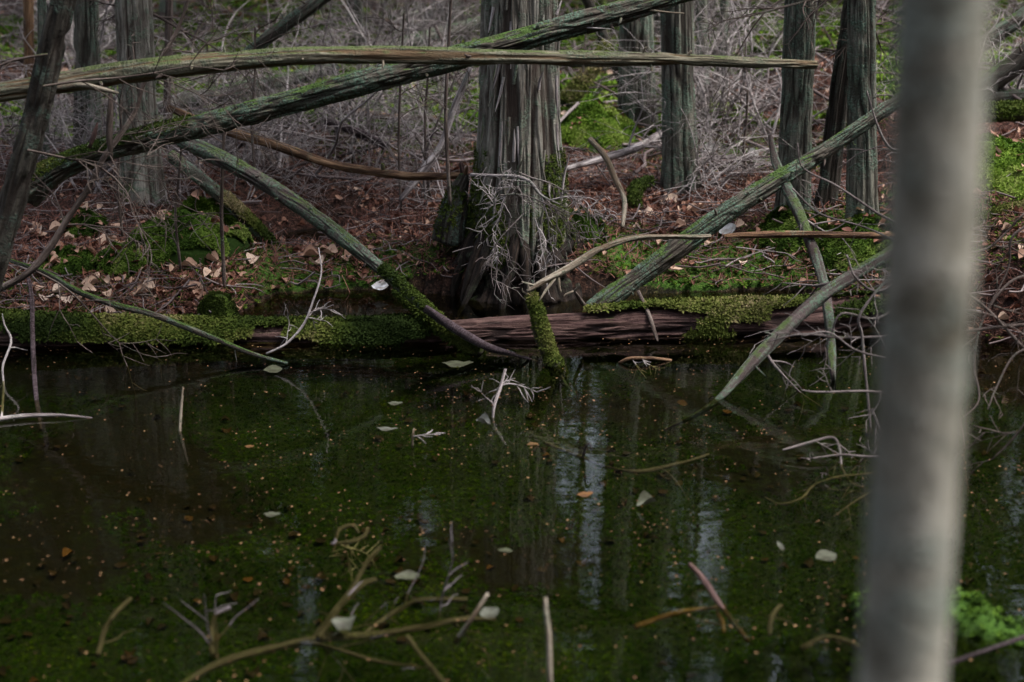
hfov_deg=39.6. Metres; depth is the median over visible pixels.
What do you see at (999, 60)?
bare shrub
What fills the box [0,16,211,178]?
bare shrub
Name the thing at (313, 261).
dead leaf
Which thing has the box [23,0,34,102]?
thin tree
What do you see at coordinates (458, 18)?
cedar
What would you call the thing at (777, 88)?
bare shrub
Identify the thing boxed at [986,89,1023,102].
fallen log
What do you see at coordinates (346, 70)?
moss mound
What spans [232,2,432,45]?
bare shrub
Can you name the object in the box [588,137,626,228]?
dead branch
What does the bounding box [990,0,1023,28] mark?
bare shrub
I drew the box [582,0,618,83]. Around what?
thin tree
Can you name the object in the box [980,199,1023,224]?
fallen log
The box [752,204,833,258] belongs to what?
moss mound
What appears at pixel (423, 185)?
bare shrub
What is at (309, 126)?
bare shrub
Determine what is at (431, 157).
dead branch
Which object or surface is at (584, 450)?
stick
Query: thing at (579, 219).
moss mound
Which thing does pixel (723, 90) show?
bare shrub
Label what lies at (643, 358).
stick
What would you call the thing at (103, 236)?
dead leaf
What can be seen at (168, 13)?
thin tree
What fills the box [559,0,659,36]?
bare shrub
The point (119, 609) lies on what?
sunken branch
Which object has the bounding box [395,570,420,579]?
floating leaf
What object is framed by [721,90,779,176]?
bare shrub
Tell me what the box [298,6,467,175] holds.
bare shrub
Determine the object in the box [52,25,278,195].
bare shrub
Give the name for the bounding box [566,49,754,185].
dead branch
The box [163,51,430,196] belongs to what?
bare shrub
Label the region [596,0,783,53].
bare shrub
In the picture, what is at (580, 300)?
dead branch
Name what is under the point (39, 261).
sapling stem
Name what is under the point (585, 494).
floating leaf
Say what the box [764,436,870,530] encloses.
dead branch
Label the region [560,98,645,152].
moss mound
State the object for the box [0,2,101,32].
bare shrub
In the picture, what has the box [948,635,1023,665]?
sunken branch
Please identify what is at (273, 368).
floating leaf
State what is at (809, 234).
dead branch
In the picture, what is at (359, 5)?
thin tree
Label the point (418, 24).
bare shrub
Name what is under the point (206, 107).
bare shrub
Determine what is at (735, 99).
bare shrub
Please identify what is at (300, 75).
fallen log
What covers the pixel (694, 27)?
bare shrub
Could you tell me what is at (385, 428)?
floating leaf
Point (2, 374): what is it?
stick
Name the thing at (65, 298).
dead leaf
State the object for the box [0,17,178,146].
bare shrub
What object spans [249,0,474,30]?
bare shrub
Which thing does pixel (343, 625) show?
floating leaf
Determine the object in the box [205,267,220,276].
dead leaf
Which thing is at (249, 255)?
dead leaf
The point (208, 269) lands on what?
dead leaf
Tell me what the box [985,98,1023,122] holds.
fallen log
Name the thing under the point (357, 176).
bare shrub
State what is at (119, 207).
sapling stem
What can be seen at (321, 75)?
bare shrub
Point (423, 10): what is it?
bare shrub
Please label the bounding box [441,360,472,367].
floating leaf
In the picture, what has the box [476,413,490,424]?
floating leaf
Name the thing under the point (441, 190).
bare shrub
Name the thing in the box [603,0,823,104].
bare shrub
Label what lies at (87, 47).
cedar tree
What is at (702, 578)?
stick
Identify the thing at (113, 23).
bare shrub
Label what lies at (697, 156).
bare shrub
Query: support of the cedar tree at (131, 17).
on the ground
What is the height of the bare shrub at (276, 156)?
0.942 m
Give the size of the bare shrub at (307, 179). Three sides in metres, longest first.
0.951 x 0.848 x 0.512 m
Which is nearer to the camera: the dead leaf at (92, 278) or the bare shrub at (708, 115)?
the dead leaf at (92, 278)
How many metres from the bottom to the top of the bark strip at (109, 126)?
0.247 m
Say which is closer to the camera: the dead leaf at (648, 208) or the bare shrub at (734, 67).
the dead leaf at (648, 208)
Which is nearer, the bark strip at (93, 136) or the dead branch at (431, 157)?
the bark strip at (93, 136)
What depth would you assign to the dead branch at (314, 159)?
6.46 m
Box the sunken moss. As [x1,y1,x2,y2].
[0,347,1023,681]
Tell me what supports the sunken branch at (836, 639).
in the pond water
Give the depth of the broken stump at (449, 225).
6.12 m
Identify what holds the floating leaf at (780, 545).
on the pond water
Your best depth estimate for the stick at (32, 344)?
4.99 m
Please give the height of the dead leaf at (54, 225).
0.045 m
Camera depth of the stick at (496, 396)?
4.69 m
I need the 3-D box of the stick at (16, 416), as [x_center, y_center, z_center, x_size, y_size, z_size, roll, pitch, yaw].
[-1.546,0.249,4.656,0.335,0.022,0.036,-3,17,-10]
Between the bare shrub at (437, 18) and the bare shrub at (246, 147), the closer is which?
the bare shrub at (246, 147)
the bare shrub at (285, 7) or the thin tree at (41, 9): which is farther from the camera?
the bare shrub at (285, 7)
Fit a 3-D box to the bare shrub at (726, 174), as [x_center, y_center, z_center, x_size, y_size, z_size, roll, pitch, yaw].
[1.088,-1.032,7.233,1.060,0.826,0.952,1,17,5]
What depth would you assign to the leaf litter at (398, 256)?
6.48 m
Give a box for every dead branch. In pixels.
[9,259,287,364]
[166,105,459,180]
[266,248,342,354]
[399,67,472,201]
[423,305,537,361]
[468,161,616,309]
[521,234,711,300]
[564,283,591,312]
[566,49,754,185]
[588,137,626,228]
[636,290,657,341]
[664,249,883,430]
[723,231,884,238]
[746,131,863,390]
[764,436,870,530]
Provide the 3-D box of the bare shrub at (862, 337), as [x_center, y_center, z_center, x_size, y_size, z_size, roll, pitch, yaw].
[1.127,-0.246,4.795,0.622,1.174,1.220,0,17,0]
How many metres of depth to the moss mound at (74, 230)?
6.55 m
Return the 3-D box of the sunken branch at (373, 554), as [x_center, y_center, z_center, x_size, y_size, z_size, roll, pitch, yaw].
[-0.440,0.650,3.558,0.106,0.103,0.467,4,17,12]
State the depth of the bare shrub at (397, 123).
7.97 m
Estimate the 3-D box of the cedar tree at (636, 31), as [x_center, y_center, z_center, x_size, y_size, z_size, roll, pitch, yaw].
[0.512,-7.755,6.656,2.626,13.894,2.899,-5,18,-17]
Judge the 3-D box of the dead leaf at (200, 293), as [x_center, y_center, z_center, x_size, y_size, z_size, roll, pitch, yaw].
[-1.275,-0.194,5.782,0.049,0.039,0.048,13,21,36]
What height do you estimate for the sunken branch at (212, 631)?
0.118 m
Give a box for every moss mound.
[36,244,96,280]
[60,207,107,241]
[92,239,148,278]
[128,195,254,269]
[196,289,239,315]
[289,64,435,98]
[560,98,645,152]
[569,205,609,242]
[626,175,657,209]
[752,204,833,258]
[808,212,885,280]
[982,131,1023,201]
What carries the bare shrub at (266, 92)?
on the ground
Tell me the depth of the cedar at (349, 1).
13.92 m
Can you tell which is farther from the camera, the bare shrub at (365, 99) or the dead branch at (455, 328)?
the bare shrub at (365, 99)
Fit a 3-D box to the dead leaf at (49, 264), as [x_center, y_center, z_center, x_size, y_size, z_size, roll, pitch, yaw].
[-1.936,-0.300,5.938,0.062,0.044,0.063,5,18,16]
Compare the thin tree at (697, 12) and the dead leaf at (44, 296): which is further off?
the thin tree at (697, 12)
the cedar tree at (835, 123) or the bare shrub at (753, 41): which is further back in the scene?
the bare shrub at (753, 41)
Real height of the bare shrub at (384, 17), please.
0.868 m
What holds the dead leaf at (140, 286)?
on the ground
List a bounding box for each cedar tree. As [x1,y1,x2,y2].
[73,0,102,145]
[77,0,294,206]
[448,0,582,317]
[617,14,658,128]
[635,1,700,194]
[684,0,992,218]
[774,0,816,211]
[814,0,895,208]
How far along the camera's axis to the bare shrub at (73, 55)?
10.51 m
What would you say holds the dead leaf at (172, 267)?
on the ground
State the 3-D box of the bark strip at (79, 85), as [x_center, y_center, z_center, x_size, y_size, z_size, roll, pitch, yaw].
[-1.478,-0.878,4.933,0.243,0.037,0.023,4,17,13]
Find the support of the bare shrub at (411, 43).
on the ground
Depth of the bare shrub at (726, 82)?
8.79 m
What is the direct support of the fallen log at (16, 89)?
on the leaning tree at (30, 136)
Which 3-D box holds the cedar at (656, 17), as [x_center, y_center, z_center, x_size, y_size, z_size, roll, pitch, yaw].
[1.571,-7.796,11.040,2.762,11.065,2.746,5,18,15]
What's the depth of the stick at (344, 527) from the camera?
3.87 m
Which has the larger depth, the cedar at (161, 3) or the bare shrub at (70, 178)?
the cedar at (161, 3)
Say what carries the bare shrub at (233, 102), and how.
on the ground
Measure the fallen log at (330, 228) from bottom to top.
0.723 m
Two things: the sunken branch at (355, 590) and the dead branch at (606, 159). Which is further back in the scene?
the dead branch at (606, 159)
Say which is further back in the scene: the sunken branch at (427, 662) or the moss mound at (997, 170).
the moss mound at (997, 170)
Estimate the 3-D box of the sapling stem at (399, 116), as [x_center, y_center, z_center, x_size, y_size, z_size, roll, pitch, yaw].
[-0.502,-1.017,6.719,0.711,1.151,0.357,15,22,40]
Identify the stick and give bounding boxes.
[0,313,27,421]
[0,413,91,420]
[26,277,42,430]
[178,387,183,434]
[329,527,379,583]
[333,523,359,541]
[411,428,440,447]
[453,592,489,643]
[471,368,549,420]
[543,597,552,681]
[582,442,591,457]
[618,356,671,378]
[688,562,749,642]
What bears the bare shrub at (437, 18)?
on the ground
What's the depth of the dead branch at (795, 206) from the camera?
5.41 m
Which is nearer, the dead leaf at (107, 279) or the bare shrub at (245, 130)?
the dead leaf at (107, 279)
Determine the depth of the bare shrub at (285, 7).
10.95 m
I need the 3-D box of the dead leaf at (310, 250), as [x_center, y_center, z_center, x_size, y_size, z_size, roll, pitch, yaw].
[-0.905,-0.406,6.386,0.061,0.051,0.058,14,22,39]
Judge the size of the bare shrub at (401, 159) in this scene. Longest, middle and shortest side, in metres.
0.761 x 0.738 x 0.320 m
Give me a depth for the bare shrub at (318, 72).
8.81 m
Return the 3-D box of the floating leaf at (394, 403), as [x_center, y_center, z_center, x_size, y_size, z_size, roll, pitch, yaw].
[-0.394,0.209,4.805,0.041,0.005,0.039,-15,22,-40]
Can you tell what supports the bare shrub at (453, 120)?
on the ground
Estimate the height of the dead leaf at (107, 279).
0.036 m
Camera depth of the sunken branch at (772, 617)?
3.39 m
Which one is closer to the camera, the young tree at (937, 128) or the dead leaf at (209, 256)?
the young tree at (937, 128)
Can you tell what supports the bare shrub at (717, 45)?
on the ground
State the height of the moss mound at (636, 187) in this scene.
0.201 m
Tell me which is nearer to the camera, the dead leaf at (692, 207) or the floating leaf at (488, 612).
the floating leaf at (488, 612)
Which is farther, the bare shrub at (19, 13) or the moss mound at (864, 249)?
the bare shrub at (19, 13)
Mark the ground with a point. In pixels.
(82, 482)
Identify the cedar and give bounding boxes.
[46,0,73,44]
[159,0,176,14]
[347,0,354,20]
[438,0,461,26]
[653,13,660,35]
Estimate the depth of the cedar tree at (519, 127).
5.98 m
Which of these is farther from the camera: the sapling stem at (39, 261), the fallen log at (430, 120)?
the fallen log at (430, 120)
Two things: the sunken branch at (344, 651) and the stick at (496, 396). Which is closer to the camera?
the sunken branch at (344, 651)
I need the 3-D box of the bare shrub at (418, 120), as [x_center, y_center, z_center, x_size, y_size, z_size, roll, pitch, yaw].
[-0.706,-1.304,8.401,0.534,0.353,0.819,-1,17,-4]
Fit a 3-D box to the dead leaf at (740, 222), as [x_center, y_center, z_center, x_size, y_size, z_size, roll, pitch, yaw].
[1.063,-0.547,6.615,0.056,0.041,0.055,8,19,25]
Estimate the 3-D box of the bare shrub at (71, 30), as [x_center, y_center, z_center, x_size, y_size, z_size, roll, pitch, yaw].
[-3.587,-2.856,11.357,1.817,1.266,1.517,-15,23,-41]
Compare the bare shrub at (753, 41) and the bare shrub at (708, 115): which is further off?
the bare shrub at (753, 41)
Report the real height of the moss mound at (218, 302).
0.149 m
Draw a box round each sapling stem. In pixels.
[0,0,295,394]
[75,100,191,236]
[121,81,263,287]
[135,100,262,268]
[198,1,343,190]
[360,0,475,212]
[391,0,478,204]
[410,19,479,195]
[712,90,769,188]
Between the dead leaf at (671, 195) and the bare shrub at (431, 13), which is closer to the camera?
the dead leaf at (671, 195)
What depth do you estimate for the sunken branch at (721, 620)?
3.38 m
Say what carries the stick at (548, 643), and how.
in the pond water
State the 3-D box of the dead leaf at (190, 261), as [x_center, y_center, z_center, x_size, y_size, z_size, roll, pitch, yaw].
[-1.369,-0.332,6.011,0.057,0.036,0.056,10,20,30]
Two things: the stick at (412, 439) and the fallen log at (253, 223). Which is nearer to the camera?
the stick at (412, 439)
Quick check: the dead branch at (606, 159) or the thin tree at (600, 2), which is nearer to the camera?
the dead branch at (606, 159)
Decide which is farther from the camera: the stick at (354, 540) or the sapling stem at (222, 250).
the sapling stem at (222, 250)
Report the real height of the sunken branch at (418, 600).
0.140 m
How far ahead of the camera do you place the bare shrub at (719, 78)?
8.58 m
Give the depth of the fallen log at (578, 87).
8.79 m
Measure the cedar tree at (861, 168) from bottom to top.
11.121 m
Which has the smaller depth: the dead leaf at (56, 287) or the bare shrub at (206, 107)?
the dead leaf at (56, 287)
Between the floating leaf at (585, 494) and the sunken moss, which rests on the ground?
the sunken moss
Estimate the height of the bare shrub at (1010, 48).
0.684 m
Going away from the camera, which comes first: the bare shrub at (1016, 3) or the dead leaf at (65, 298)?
the dead leaf at (65, 298)
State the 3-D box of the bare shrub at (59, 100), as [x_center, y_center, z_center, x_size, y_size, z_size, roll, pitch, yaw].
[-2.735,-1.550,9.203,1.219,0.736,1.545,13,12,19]
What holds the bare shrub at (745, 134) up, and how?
on the ground
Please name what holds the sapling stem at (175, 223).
on the ground
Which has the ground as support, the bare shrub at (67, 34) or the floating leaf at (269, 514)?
the bare shrub at (67, 34)
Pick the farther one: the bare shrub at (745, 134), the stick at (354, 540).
the bare shrub at (745, 134)
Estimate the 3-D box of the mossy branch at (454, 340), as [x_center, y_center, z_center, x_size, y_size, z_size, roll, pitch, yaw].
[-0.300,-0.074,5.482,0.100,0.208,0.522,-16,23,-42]
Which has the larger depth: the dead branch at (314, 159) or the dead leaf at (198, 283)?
the dead branch at (314, 159)
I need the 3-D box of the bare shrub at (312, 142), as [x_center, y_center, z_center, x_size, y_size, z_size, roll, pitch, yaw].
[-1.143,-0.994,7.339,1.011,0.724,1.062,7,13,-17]
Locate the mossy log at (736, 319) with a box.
[0,289,881,362]
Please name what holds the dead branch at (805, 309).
on the ground
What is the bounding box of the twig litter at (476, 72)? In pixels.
[0,0,1023,343]
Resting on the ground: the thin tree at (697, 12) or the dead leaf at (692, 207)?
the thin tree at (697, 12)
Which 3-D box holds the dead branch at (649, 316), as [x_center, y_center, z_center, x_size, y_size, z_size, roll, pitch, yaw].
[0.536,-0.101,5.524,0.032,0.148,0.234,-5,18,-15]
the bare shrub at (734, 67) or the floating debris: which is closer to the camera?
the floating debris
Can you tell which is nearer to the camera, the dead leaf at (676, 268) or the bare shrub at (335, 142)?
the dead leaf at (676, 268)
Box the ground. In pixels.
[0,0,1023,681]
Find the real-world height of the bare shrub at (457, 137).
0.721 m
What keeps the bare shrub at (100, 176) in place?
on the ground
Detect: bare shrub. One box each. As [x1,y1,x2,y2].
[0,0,160,52]
[0,1,174,80]
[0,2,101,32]
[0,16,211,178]
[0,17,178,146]
[0,37,278,212]
[0,41,117,178]
[0,80,116,165]
[0,102,114,143]
[1,0,303,149]
[1,96,189,206]
[2,0,115,65]
[2,51,117,122]
[12,0,197,47]
[15,0,162,69]
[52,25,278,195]
[98,1,157,48]
[102,25,258,142]
[114,72,323,150]
[117,0,478,189]
[131,148,230,210]
[156,0,308,101]
[156,0,476,170]
[156,1,367,189]
[159,36,305,148]
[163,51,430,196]
[165,48,316,166]
[166,88,337,166]
[172,0,473,180]
[174,35,327,151]
[193,71,304,123]
[198,78,382,219]
[202,80,285,161]
[203,35,470,187]
[204,7,378,96]
[229,133,398,224]
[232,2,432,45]
[236,89,334,178]
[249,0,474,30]
[251,0,387,69]
[281,0,478,99]
[286,15,464,158]
[296,97,387,182]
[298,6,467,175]
[305,0,460,39]
[306,0,477,183]
[332,45,463,163]
[333,0,479,46]
[336,91,619,207]
[345,0,479,46]
[347,36,585,202]
[354,141,470,183]
[358,31,478,156]
[367,0,598,120]
[369,0,480,31]
[372,88,430,136]
[380,0,473,31]
[380,0,475,80]
[400,76,478,146]
[428,0,567,83]
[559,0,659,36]
[565,0,779,134]
[571,0,893,140]
[578,92,778,193]
[593,0,840,130]
[594,5,747,137]
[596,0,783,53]
[597,18,832,123]
[600,30,780,118]
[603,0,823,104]
[614,77,822,216]
[626,67,820,205]
[641,117,765,183]
[654,1,729,67]
[660,0,891,114]
[694,0,783,75]
[696,69,777,148]
[708,0,782,80]
[712,0,826,33]
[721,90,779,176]
[748,75,889,499]
[959,213,1023,494]
[987,5,1023,96]
[988,9,1023,88]
[989,0,1023,83]
[989,9,1023,98]
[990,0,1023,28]
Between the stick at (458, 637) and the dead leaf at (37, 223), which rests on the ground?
the dead leaf at (37, 223)
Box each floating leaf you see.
[263,512,280,516]
[264,365,281,372]
[331,615,354,633]
[376,427,397,430]
[387,401,402,404]
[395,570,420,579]
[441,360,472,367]
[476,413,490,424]
[480,607,498,617]
[498,548,511,552]
[576,491,592,496]
[636,490,655,505]
[777,541,783,549]
[816,550,836,560]
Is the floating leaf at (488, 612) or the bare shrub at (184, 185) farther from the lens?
the bare shrub at (184, 185)
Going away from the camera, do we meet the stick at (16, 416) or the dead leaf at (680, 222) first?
the stick at (16, 416)
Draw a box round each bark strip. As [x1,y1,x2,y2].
[56,82,118,93]
[88,122,97,148]
[106,93,113,159]
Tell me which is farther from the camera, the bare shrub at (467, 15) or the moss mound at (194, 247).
the bare shrub at (467, 15)
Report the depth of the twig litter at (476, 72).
7.82 m
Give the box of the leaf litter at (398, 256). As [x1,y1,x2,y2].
[0,0,1023,332]
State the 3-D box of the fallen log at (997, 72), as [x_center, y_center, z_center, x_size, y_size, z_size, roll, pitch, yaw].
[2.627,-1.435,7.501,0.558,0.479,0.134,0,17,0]
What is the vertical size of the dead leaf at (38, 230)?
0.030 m
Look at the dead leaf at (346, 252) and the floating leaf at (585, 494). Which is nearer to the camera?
the floating leaf at (585, 494)
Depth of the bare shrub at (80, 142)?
7.30 m
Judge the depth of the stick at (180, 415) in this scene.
4.56 m
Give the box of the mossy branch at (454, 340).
[391,288,486,358]
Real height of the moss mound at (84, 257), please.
0.150 m
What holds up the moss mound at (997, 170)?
on the ground
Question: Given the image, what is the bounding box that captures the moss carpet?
[0,0,1023,646]
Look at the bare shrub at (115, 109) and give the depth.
8.23 m
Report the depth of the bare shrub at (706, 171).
7.24 m
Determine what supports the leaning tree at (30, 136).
on the ground
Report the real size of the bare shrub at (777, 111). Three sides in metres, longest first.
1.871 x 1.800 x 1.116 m
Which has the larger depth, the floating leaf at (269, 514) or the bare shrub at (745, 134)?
the bare shrub at (745, 134)
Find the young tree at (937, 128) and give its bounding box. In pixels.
[856,0,990,681]
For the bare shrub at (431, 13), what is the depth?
12.97 m
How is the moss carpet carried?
on the ground
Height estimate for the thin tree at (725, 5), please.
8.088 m
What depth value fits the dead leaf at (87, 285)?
5.78 m
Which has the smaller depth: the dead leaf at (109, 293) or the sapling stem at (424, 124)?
the dead leaf at (109, 293)
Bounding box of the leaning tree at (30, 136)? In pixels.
[0,0,274,305]
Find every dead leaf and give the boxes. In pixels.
[30,228,42,234]
[32,222,43,228]
[39,293,53,300]
[43,262,53,272]
[47,221,59,230]
[52,283,64,291]
[56,293,73,302]
[65,232,73,238]
[78,277,88,284]
[82,282,95,290]
[88,275,99,283]
[93,233,105,243]
[100,289,111,296]
[101,274,109,283]
[134,284,149,293]
[136,278,154,288]
[169,264,176,271]
[181,257,196,265]
[188,281,200,287]
[193,289,203,298]
[203,267,215,276]
[205,251,219,260]
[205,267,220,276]
[246,252,260,263]
[301,244,318,255]
[309,255,323,263]
[321,244,337,253]
[344,250,352,260]
[371,280,387,289]
[644,206,653,217]
[664,193,677,201]
[669,266,682,269]
[675,219,685,227]
[687,202,698,210]
[719,223,735,233]
[735,218,746,227]
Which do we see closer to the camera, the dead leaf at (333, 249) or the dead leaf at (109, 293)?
the dead leaf at (109, 293)
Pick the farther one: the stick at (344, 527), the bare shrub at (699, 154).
the bare shrub at (699, 154)
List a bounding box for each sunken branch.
[95,597,135,656]
[162,602,231,656]
[302,642,428,668]
[312,546,381,635]
[316,577,376,639]
[363,546,467,631]
[401,634,445,681]
[545,442,709,497]
[633,604,725,628]
[677,609,725,632]
[767,603,800,635]
[799,635,859,650]
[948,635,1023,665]
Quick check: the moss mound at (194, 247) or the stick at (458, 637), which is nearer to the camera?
the stick at (458, 637)
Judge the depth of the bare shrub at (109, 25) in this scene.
12.39 m
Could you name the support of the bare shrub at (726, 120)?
on the ground
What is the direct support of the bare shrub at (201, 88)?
on the ground
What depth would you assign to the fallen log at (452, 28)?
11.07 m
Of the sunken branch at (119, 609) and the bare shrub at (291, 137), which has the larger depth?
the bare shrub at (291, 137)
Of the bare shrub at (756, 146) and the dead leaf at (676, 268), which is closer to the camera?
the dead leaf at (676, 268)
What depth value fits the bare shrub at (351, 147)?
7.73 m
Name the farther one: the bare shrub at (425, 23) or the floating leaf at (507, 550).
the bare shrub at (425, 23)
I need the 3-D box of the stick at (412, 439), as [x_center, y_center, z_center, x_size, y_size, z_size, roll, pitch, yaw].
[-0.260,0.305,4.390,0.108,0.066,0.041,0,17,0]
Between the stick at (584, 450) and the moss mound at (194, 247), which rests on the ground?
the moss mound at (194, 247)
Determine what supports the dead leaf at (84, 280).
on the ground
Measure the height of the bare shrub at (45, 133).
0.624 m
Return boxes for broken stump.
[431,162,469,245]
[522,280,570,389]
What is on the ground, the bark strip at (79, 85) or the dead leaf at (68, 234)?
the dead leaf at (68, 234)
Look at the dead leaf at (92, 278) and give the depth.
5.83 m
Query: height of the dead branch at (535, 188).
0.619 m
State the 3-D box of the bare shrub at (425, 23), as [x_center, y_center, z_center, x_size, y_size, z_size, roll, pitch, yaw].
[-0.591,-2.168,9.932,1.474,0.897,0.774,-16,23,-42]
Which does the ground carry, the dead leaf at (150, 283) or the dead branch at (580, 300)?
the dead leaf at (150, 283)
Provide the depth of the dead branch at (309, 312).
5.22 m
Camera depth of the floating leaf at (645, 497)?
3.97 m
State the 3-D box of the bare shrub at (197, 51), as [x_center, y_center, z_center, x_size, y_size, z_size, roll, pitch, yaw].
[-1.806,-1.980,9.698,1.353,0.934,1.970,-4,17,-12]
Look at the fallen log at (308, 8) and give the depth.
7.02 m
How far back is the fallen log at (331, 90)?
5.25 m
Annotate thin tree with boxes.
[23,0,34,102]
[37,0,49,161]
[163,0,172,149]
[354,0,362,45]
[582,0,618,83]
[597,0,608,73]
[695,0,708,100]
[718,0,728,89]
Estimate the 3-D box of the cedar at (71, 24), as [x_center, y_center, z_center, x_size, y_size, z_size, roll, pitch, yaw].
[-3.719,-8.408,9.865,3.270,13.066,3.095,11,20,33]
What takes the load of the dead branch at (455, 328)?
on the pond water
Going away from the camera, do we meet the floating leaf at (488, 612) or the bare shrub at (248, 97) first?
the floating leaf at (488, 612)
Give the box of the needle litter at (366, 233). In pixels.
[0,67,1023,338]
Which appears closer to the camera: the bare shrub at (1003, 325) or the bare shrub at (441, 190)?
the bare shrub at (1003, 325)
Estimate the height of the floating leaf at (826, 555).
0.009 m
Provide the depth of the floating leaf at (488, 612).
3.36 m
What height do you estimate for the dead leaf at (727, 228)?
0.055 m
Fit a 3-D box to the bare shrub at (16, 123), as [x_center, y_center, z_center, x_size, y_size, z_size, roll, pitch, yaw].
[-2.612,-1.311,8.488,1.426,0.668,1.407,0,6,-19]
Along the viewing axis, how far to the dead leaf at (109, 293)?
5.78 m
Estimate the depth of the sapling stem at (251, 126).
6.50 m
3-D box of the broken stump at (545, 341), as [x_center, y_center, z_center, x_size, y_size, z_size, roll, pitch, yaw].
[0.173,-0.016,5.275,0.180,0.448,0.259,12,21,35]
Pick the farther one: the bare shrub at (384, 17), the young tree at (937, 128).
the bare shrub at (384, 17)
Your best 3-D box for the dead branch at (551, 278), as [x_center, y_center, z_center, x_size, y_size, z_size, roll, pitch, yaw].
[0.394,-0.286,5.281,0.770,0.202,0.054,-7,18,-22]
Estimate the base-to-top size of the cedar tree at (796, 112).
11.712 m
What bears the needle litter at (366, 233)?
on the ground
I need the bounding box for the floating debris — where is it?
[0,305,1022,681]
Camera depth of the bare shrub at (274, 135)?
7.78 m
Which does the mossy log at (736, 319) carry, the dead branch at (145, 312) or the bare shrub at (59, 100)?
the dead branch at (145, 312)
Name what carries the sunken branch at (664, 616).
in the pond water
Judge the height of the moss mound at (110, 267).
0.164 m
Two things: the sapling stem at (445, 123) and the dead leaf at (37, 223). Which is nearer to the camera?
the sapling stem at (445, 123)
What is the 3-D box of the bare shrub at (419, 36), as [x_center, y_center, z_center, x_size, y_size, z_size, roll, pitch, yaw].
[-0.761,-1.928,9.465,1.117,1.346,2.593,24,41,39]
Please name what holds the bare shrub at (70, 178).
on the ground
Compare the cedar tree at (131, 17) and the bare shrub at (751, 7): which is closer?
the cedar tree at (131, 17)
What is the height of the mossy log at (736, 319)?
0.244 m
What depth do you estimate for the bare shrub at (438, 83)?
8.92 m
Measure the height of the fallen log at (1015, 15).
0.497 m
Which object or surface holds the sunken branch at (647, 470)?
in the pond water
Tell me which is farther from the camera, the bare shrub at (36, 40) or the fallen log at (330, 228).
the bare shrub at (36, 40)
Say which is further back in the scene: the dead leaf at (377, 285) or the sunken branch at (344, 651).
the dead leaf at (377, 285)
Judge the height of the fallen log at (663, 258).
0.966 m
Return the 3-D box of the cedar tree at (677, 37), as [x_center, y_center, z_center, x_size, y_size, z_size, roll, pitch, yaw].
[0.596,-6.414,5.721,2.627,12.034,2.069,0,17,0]
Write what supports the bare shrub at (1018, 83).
on the ground
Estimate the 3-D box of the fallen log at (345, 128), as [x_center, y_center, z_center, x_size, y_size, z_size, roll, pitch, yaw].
[-0.854,-1.135,7.793,0.349,0.181,0.077,0,17,0]
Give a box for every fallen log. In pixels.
[0,46,817,101]
[27,0,692,206]
[156,64,338,113]
[166,150,282,246]
[176,139,514,356]
[242,0,330,50]
[319,104,436,121]
[324,117,387,148]
[377,16,479,45]
[560,39,613,107]
[586,98,891,311]
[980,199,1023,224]
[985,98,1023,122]
[986,44,1023,98]
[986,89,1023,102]
[989,6,1023,48]

